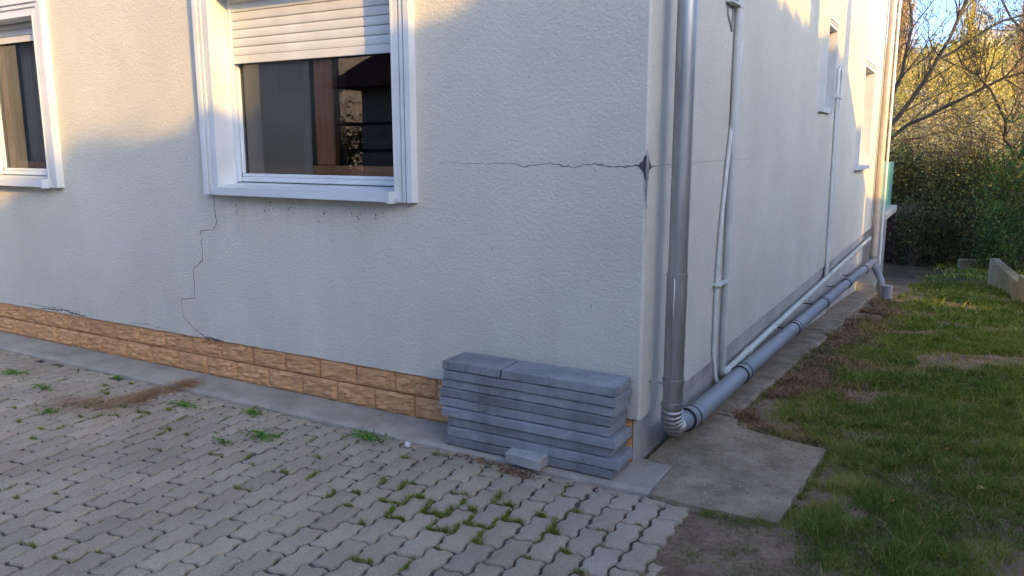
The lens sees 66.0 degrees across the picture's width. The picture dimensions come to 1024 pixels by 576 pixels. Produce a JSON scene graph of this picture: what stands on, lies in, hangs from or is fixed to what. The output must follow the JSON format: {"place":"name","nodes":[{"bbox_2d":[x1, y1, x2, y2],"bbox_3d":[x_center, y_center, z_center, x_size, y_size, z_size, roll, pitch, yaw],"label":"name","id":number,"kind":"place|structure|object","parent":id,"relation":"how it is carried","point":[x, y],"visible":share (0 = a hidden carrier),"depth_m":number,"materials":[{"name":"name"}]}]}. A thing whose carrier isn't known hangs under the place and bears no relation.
{"place":"outdoors","nodes":[
{"label":"outdoors","id":0,"kind":"place"},
{"bbox_2d":[0,364,646,574],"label":"joint grass","id":1,"kind":"structure","parent":0,"point":[471,517],"depth_m":3.45,"materials":[{"name":"green plant"}]},
{"bbox_2d":[0,351,689,575],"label":"paving","id":2,"kind":"structure","parent":0,"point":[212,539],"depth_m":3.54,"materials":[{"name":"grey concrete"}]},
{"bbox_2d":[0,366,29,378],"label":"weed","id":3,"kind":"object","parent":2,"relation":"on","point":[12,371],"visible":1,"depth_m":5.53,"materials":[{"name":"green plant"}]},
{"bbox_2d":[33,383,56,392],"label":"weed","id":4,"kind":"object","parent":2,"relation":"on","point":[41,386],"visible":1,"depth_m":5.19,"materials":[{"name":"green plant"}]},
{"bbox_2d":[27,403,72,419],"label":"weed","id":5,"kind":"object","parent":2,"relation":"on","point":[48,410],"visible":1,"depth_m":4.73,"materials":[{"name":"green plant"}]},
{"bbox_2d":[31,376,205,414],"bbox_3d":[-2.444,0.690,4.958,1.101,0.085,0.625,-4,11,-21],"label":"dry straw","id":6,"kind":"object","parent":2,"relation":"on","point":[138,394],"visible":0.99,"depth_m":4.96,"materials":[{"name":"brown plant"}]},
{"bbox_2d":[108,374,129,378],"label":"weed","id":7,"kind":"object","parent":2,"relation":"on","point":[116,376],"visible":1,"depth_m":5.42,"materials":[{"name":"green plant"}]},
{"bbox_2d":[167,397,212,412],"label":"weed","id":8,"kind":"object","parent":2,"relation":"on","point":[184,404],"visible":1,"depth_m":4.84,"materials":[{"name":"green plant"}]},
{"bbox_2d":[198,431,243,447],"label":"weed","id":9,"kind":"object","parent":2,"relation":"on","point":[223,441],"visible":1,"depth_m":4.24,"materials":[{"name":"green plant"}]},
{"bbox_2d":[231,406,268,417],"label":"weed","id":10,"kind":"object","parent":2,"relation":"on","point":[253,411],"visible":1,"depth_m":4.71,"materials":[{"name":"green plant"}]},
{"bbox_2d":[224,424,302,443],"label":"weed","id":11,"kind":"object","parent":2,"relation":"on","point":[263,435],"visible":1,"depth_m":4.32,"materials":[{"name":"green plant"}]},
{"bbox_2d":[0,363,625,575],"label":"grit","id":12,"kind":"object","parent":2,"relation":"on","point":[243,491],"visible":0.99,"depth_m":3.67,"materials":[{"name":"grey gravel"}]},
{"bbox_2d":[342,426,394,446],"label":"weed","id":13,"kind":"object","parent":2,"relation":"on","point":[367,436],"visible":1,"depth_m":4.30,"materials":[{"name":"green plant"}]},
{"bbox_2d":[404,442,410,447],"bbox_3d":[-0.553,0.829,4.182,0.036,0.030,0.034,-3,11,-15],"label":"ceramic fragment","id":14,"kind":"object","parent":2,"relation":"on","point":[407,445],"visible":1,"depth_m":4.17,"materials":[{"name":"white ceramic"}]},
{"bbox_2d":[437,449,535,474],"bbox_3d":[-0.135,0.876,3.987,0.606,0.021,0.086,6,12,29],"label":"dry debris","id":15,"kind":"object","parent":2,"relation":"on","point":[479,460],"visible":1,"depth_m":3.98,"materials":[{"name":"brown plant"}]},
{"bbox_2d":[479,464,540,481],"bbox_3d":[-0.001,0.897,3.859,0.327,0.027,0.111,6,12,29],"label":"dry debris","id":16,"kind":"object","parent":2,"relation":"on","point":[503,468],"visible":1,"depth_m":3.84,"materials":[{"name":"brown plant"}]},
{"bbox_2d":[505,447,547,470],"bbox_3d":[0.075,0.842,3.907,0.200,0.060,0.100,7,16,35],"label":"paving block","id":17,"kind":"object","parent":2,"relation":"on","point":[535,461],"depth_m":3.87,"materials":[{"name":"grey concrete"}]},
{"bbox_2d":[674,513,920,575],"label":"dirt patch","id":18,"kind":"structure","parent":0,"point":[785,536],"depth_m":3.11,"materials":[{"name":"brown soil"}]},
{"bbox_2d":[636,51,1023,575],"bbox_3d":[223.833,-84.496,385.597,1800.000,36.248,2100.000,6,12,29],"label":"ground","id":19,"kind":"structure","parent":0,"point":[897,276],"depth_m":3.32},
{"bbox_2d":[0,331,672,497],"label":"concrete apron","id":20,"kind":"object","parent":19,"relation":"on","point":[425,433],"visible":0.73,"depth_m":4.79,"materials":[{"name":"grey concrete"}]},
{"bbox_2d":[444,433,628,478],"bbox_3d":[0.108,0.825,4.028,0.960,0.048,0.202,6,12,29],"label":"edging board","id":21,"kind":"object","parent":20,"relation":"on","point":[584,468],"visible":0.38,"depth_m":3.86,"materials":[{"name":"concrete"}]},
{"bbox_2d":[448,425,632,470],"bbox_3d":[0.125,0.778,4.005,0.964,0.048,0.206,6,12,29],"label":"edging board","id":22,"kind":"object","parent":21,"relation":"on","point":[620,458],"visible":0.49,"depth_m":3.86,"materials":[{"name":"concrete"}]},
{"bbox_2d":[448,417,626,457],"bbox_3d":[0.110,0.724,4.019,0.930,0.048,0.198,6,12,29],"label":"edging board","id":23,"kind":"object","parent":22,"relation":"on","point":[540,439],"visible":0.51,"depth_m":3.91,"materials":[{"name":"concrete"}]},
{"bbox_2d":[442,406,631,449],"bbox_3d":[0.105,0.675,4.001,0.986,0.048,0.209,6,12,29],"label":"edging board","id":24,"kind":"object","parent":23,"relation":"on","point":[617,439],"visible":0.52,"depth_m":3.86,"materials":[{"name":"concrete"}]},
{"bbox_2d":[439,396,625,436],"bbox_3d":[0.087,0.622,4.010,0.975,0.048,0.196,6,12,29],"label":"edging board","id":25,"kind":"object","parent":24,"relation":"on","point":[602,430],"visible":0.53,"depth_m":3.89,"materials":[{"name":"concrete"}]},
{"bbox_2d":[440,386,627,427],"bbox_3d":[0.092,0.572,4.000,0.972,0.048,0.208,6,12,29],"label":"edging board","id":26,"kind":"object","parent":25,"relation":"on","point":[541,409],"visible":0.56,"depth_m":3.88,"materials":[{"name":"concrete"}]},
{"bbox_2d":[442,377,629,416],"bbox_3d":[0.098,0.523,3.989,0.987,0.048,0.193,6,12,30],"label":"edging board","id":27,"kind":"object","parent":26,"relation":"on","point":[552,401],"visible":0.52,"depth_m":3.86,"materials":[{"name":"concrete"}]},
{"bbox_2d":[444,369,631,407],"bbox_3d":[0.111,0.476,3.963,0.967,0.048,0.203,6,12,29],"label":"edging board","id":28,"kind":"object","parent":27,"relation":"on","point":[584,397],"visible":0.55,"depth_m":3.83,"materials":[{"name":"concrete"}]},
{"bbox_2d":[442,352,518,377],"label":"edging board","id":29,"kind":"object","parent":28,"relation":"on","point":[480,364],"visible":0.93,"depth_m":4.05,"materials":[{"name":"concrete"}]},
{"bbox_2d":[501,361,630,396],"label":"edging board","id":30,"kind":"object","parent":28,"relation":"on","point":[597,383],"visible":1,"depth_m":3.81,"materials":[{"name":"concrete"}]},
{"bbox_2d":[0,0,901,461],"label":"corner house","id":31,"kind":"structure","parent":19,"relation":"on","point":[670,208],"depth_m":4.86,"materials":[{"name":"paint"}]},
{"bbox_2d":[0,0,64,187],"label":"window","id":32,"kind":"structure","parent":31,"relation":"in","point":[23,22],"depth_m":6.10,"materials":[{"name":"white plastic"}]},
{"bbox_2d":[191,0,417,203],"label":"window","id":33,"kind":"structure","parent":31,"relation":"in","point":[291,53],"depth_m":4.83,"materials":[{"name":"white plastic"}]},
{"bbox_2d":[818,15,839,113],"bbox_3d":[3.021,-2.163,7.726,0.219,0.875,0.650,6,12,29],"label":"window","id":34,"kind":"structure","parent":31,"relation":"in","point":[831,28],"depth_m":7.84,"materials":[{"name":"white plastic"}]},
{"bbox_2d":[854,57,876,169],"bbox_3d":[4.738,-2.330,10.707,0.259,1.426,1.330,6,12,29],"label":"window","id":35,"kind":"structure","parent":31,"relation":"in","point":[865,107],"depth_m":11.10,"materials":[{"name":"white plastic"}]},
{"bbox_2d":[880,284,892,298],"bbox_3d":[5.473,0.088,11.526,0.159,0.255,0.159,6,12,29],"label":"gully pipe","id":36,"kind":"object","parent":31,"relation":"attached to","point":[886,290],"visible":0.73,"depth_m":11.47,"materials":[{"name":"grey plastic"}]},
{"bbox_2d":[646,413,826,528],"bbox_3d":[1.137,0.915,4.018,0.769,0.122,1.294,6,12,29],"label":"concrete pad","id":37,"kind":"object","parent":19,"relation":"on","point":[720,427],"visible":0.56,"depth_m":3.84,"materials":[{"name":"grey concrete"}]},
{"bbox_2d":[628,428,813,522],"bbox_3d":[1.074,0.876,3.902,0.752,0.014,1.002,6,12,29],"label":"pad grit","id":38,"kind":"object","parent":37,"relation":"on","point":[724,471],"visible":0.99,"depth_m":3.86,"materials":[{"name":"gravel"}]},
{"bbox_2d":[673,514,863,575],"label":"soil clods","id":39,"kind":"object","parent":19,"relation":"on","point":[754,570],"visible":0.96,"depth_m":3.12,"materials":[{"name":"brown soil"}]},
{"bbox_2d":[698,336,838,528],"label":"edge grass","id":40,"kind":"structure","parent":19,"relation":"on","point":[807,489],"depth_m":3.73,"materials":[{"name":"green plant"}]},
{"bbox_2d":[667,514,883,575],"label":"soil crumbs","id":41,"kind":"object","parent":19,"relation":"on","point":[743,553],"visible":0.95,"depth_m":3.11,"materials":[{"name":"brown soil"}]},
{"bbox_2d":[713,290,876,417],"bbox_3d":[3.252,0.464,8.369,0.402,0.748,8.375,6,12,29],"label":"side strip","id":42,"kind":"object","parent":19,"relation":"on","point":[852,303],"visible":0.52,"depth_m":6.93,"materials":[{"name":"concrete"}]},
{"bbox_2d":[719,297,992,456],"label":"dead undergrowth","id":43,"kind":"object","parent":19,"relation":"on","point":[815,367],"visible":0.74,"depth_m":6.09,"materials":[{"name":"brown plant"}]},
{"bbox_2d":[702,332,1023,573],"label":"leaf litter","id":44,"kind":"object","parent":19,"relation":"on","point":[940,453],"visible":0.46,"depth_m":4.33,"materials":[{"name":"brown plant"}]},
{"bbox_2d":[856,278,877,292],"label":"concrete block","id":45,"kind":"structure","parent":19,"relation":"on","point":[870,285],"depth_m":12.04,"materials":[{"name":"beige concrete"}]},
{"bbox_2d":[861,161,896,279],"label":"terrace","id":46,"kind":"structure","parent":19,"relation":"on","point":[890,209],"depth_m":13.91,"materials":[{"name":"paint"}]},
{"bbox_2d":[874,137,918,202],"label":"shrub","id":47,"kind":"object","parent":19,"relation":"on","point":[894,161],"depth_m":22.06,"materials":[{"name":"green plant"}]},
{"bbox_2d":[884,203,914,260],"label":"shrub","id":48,"kind":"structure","parent":19,"relation":"on","point":[892,230],"depth_m":20.08,"materials":[{"name":"green plant"}]},
{"bbox_2d":[881,86,918,159],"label":"thicket","id":49,"kind":"object","parent":19,"relation":"on","point":[906,129],"visible":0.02,"depth_m":28.61,"materials":[{"name":"green plant"}]},
{"bbox_2d":[881,54,919,151],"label":"willow tree","id":50,"kind":"object","parent":19,"relation":"on","point":[904,96],"visible":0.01,"depth_m":61.01,"materials":[{"name":"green plant"}]},
{"bbox_2d":[885,0,920,160],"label":"poplar tree","id":51,"kind":"object","parent":19,"relation":"on","point":[902,18],"visible":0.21,"depth_m":56.70,"materials":[{"name":"yellow plant"}]},
{"bbox_2d":[873,114,935,256],"bbox_3d":[10.001,-2.750,21.114,2.495,3.824,2.152,2,10,12],"label":"shrub","id":52,"kind":"object","parent":19,"relation":"on","point":[898,168],"visible":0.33,"depth_m":20.73,"materials":[{"name":"green plant"}]},
{"bbox_2d":[885,175,952,266],"bbox_3d":[9.636,-1.482,19.235,1.466,2.552,1.627,-4,11,-21],"label":"shrub","id":53,"kind":"object","parent":19,"relation":"on","point":[907,249],"visible":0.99,"depth_m":19.18,"materials":[{"name":"green plant"}]},
{"bbox_2d":[879,21,968,161],"bbox_3d":[17.701,-8.413,38.412,6.928,8.870,6.620,-9,14,-42],"label":"thicket","id":54,"kind":"object","parent":19,"relation":"on","point":[897,96],"visible":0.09,"depth_m":38.17,"materials":[{"name":"yellow plant"}]},
{"bbox_2d":[887,33,962,155],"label":"willow tree","id":55,"kind":"object","parent":19,"relation":"on","point":[918,74],"visible":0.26,"depth_m":53.17,"materials":[{"name":"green plant"}]},
{"bbox_2d":[886,130,970,255],"bbox_3d":[10.886,-2.544,21.258,3.274,3.373,2.282,6,12,29],"label":"shrub","id":56,"kind":"object","parent":19,"relation":"on","point":[919,187],"visible":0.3,"depth_m":20.90,"materials":[{"name":"green plant"}]},
{"bbox_2d":[876,58,988,197],"bbox_3d":[13.946,-5.122,28.131,5.324,6.024,5.028,-3,10,-15],"label":"thicket","id":57,"kind":"object","parent":19,"relation":"on","point":[912,116],"visible":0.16,"depth_m":27.45,"materials":[{"name":"green plant"}]},
{"bbox_2d":[876,120,994,234],"bbox_3d":[11.743,-3.329,23.552,5.891,4.114,3.102,6,12,29],"label":"shrub","id":58,"kind":"object","parent":19,"relation":"on","point":[918,159],"visible":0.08,"depth_m":22.95,"materials":[{"name":"green plant"}]},
{"bbox_2d":[916,191,976,264],"bbox_3d":[10.700,-1.324,19.129,1.664,2.039,1.785,6,12,29],"label":"shrub","id":59,"kind":"object","parent":19,"relation":"on","point":[952,228],"visible":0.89,"depth_m":19.17,"materials":[{"name":"green plant"}]},
{"bbox_2d":[883,26,1017,150],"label":"hillside woodland","id":60,"kind":"object","parent":19,"relation":"on","point":[1000,48],"visible":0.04,"depth_m":174.38,"materials":[{"name":"yellow plant"}]},
{"bbox_2d":[878,0,1023,196],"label":"tree","id":61,"kind":"object","parent":19,"relation":"on","point":[959,13],"visible":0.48,"depth_m":21.30,"materials":[{"name":"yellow plant"}]},
{"bbox_2d":[895,89,1012,238],"bbox_3d":[12.426,-3.382,22.616,3.972,4.525,2.158,6,12,29],"label":"shrub","id":62,"kind":"object","parent":19,"relation":"on","point":[943,146],"visible":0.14,"depth_m":22.55,"materials":[{"name":"green plant"}]},
{"bbox_2d":[891,48,1023,213],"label":"thicket","id":63,"kind":"object","parent":19,"relation":"on","point":[987,109],"visible":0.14,"depth_m":33.19,"materials":[{"name":"green plant"}]},
{"bbox_2d":[906,45,1015,158],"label":"hillside brush","id":64,"kind":"object","parent":19,"relation":"on","point":[943,66],"visible":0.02,"depth_m":161.63,"materials":[{"name":"plant"}]},
{"bbox_2d":[904,136,1023,260],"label":"shrub","id":65,"kind":"object","parent":19,"relation":"on","point":[962,187],"visible":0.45,"depth_m":19.90,"materials":[{"name":"green plant"}]},
{"bbox_2d":[905,0,1023,229],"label":"tree","id":66,"kind":"object","parent":19,"relation":"on","point":[1000,111],"visible":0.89,"depth_m":19.55,"materials":[{"name":"green plant"}]},
{"bbox_2d":[939,0,993,154],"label":"poplar tree","id":67,"kind":"object","parent":19,"relation":"on","point":[971,13],"visible":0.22,"depth_m":61.52,"materials":[{"name":"yellow plant"}]},
{"bbox_2d":[957,258,977,268],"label":"concrete block","id":68,"kind":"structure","parent":19,"relation":"on","point":[961,264],"depth_m":18.18,"materials":[{"name":"grey concrete"}]},
{"bbox_2d":[917,214,1020,262],"bbox_3d":[11.815,-1.209,19.663,3.050,1.150,0.062,6,12,29],"label":"picket fence","id":69,"kind":"object","parent":19,"relation":"on","point":[965,235],"visible":0.19,"depth_m":19.87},
{"bbox_2d":[922,126,1023,250],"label":"shrub","id":70,"kind":"object","parent":19,"relation":"on","point":[958,165],"visible":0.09,"depth_m":21.59,"materials":[{"name":"green plant"}]},
{"bbox_2d":[923,56,1023,214],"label":"thicket","id":71,"kind":"object","parent":19,"relation":"on","point":[1009,133],"visible":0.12,"depth_m":28.66,"materials":[{"name":"green plant"}]},
{"bbox_2d":[940,17,1017,175],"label":"willow tree","id":72,"kind":"object","parent":19,"relation":"on","point":[993,73],"visible":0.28,"depth_m":52.97,"materials":[{"name":"yellow plant"}]},
{"bbox_2d":[943,186,1023,271],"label":"shrub","id":73,"kind":"object","parent":19,"relation":"on","point":[990,248],"visible":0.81,"depth_m":17.58,"materials":[{"name":"green plant"}]},
{"bbox_2d":[944,128,1023,268],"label":"shrub","id":74,"kind":"object","parent":19,"relation":"on","point":[1009,165],"visible":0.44,"depth_m":18.59,"materials":[{"name":"green plant"}]},
{"bbox_2d":[965,29,1003,44],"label":"house","id":75,"kind":"structure","parent":19,"relation":"on","point":[995,32],"depth_m":218.05,"materials":[{"name":"paint"}]},
{"bbox_2d":[969,64,1023,163],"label":"thicket","id":76,"kind":"object","parent":19,"relation":"on","point":[1010,119],"visible":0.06,"depth_m":35.02,"materials":[{"name":"green plant"}]},
{"bbox_2d":[983,91,1023,274],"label":"bush","id":77,"kind":"object","parent":19,"relation":"on","point":[1017,209],"visible":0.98,"depth_m":13.14,"materials":[{"name":"green plant"}]},
{"bbox_2d":[987,258,1023,302],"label":"garden wall","id":78,"kind":"structure","parent":19,"relation":"on","point":[1002,275],"depth_m":12.66,"materials":[{"name":"concrete"}]},
{"bbox_2d":[991,74,1023,216],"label":"thicket","id":79,"kind":"object","parent":19,"relation":"on","point":[1016,125],"visible":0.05,"depth_m":25.17,"materials":[{"name":"green plant"}]},
{"bbox_2d":[992,42,1023,159],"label":"willow tree","id":80,"kind":"object","parent":19,"relation":"on","point":[1016,82],"visible":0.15,"depth_m":54.73,"materials":[{"name":"yellow plant"}]},
{"bbox_2d":[1002,23,1019,46],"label":"house","id":81,"kind":"structure","parent":19,"relation":"on","point":[1008,33],"depth_m":220.88,"materials":[{"name":"paint"}]},
{"bbox_2d":[1003,2,1023,164],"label":"poplar tree","id":82,"kind":"object","parent":19,"relation":"on","point":[1022,25],"visible":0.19,"depth_m":61.77,"materials":[{"name":"yellow plant"}]},
{"bbox_2d":[762,262,1023,575],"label":"lawn grass","id":83,"kind":"structure","parent":0,"point":[952,381],"depth_m":4.38,"materials":[{"name":"green plant"}]},
{"bbox_2d":[886,0,1023,54],"label":"sky","id":84,"kind":"structure","parent":0,"point":[950,3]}
]}

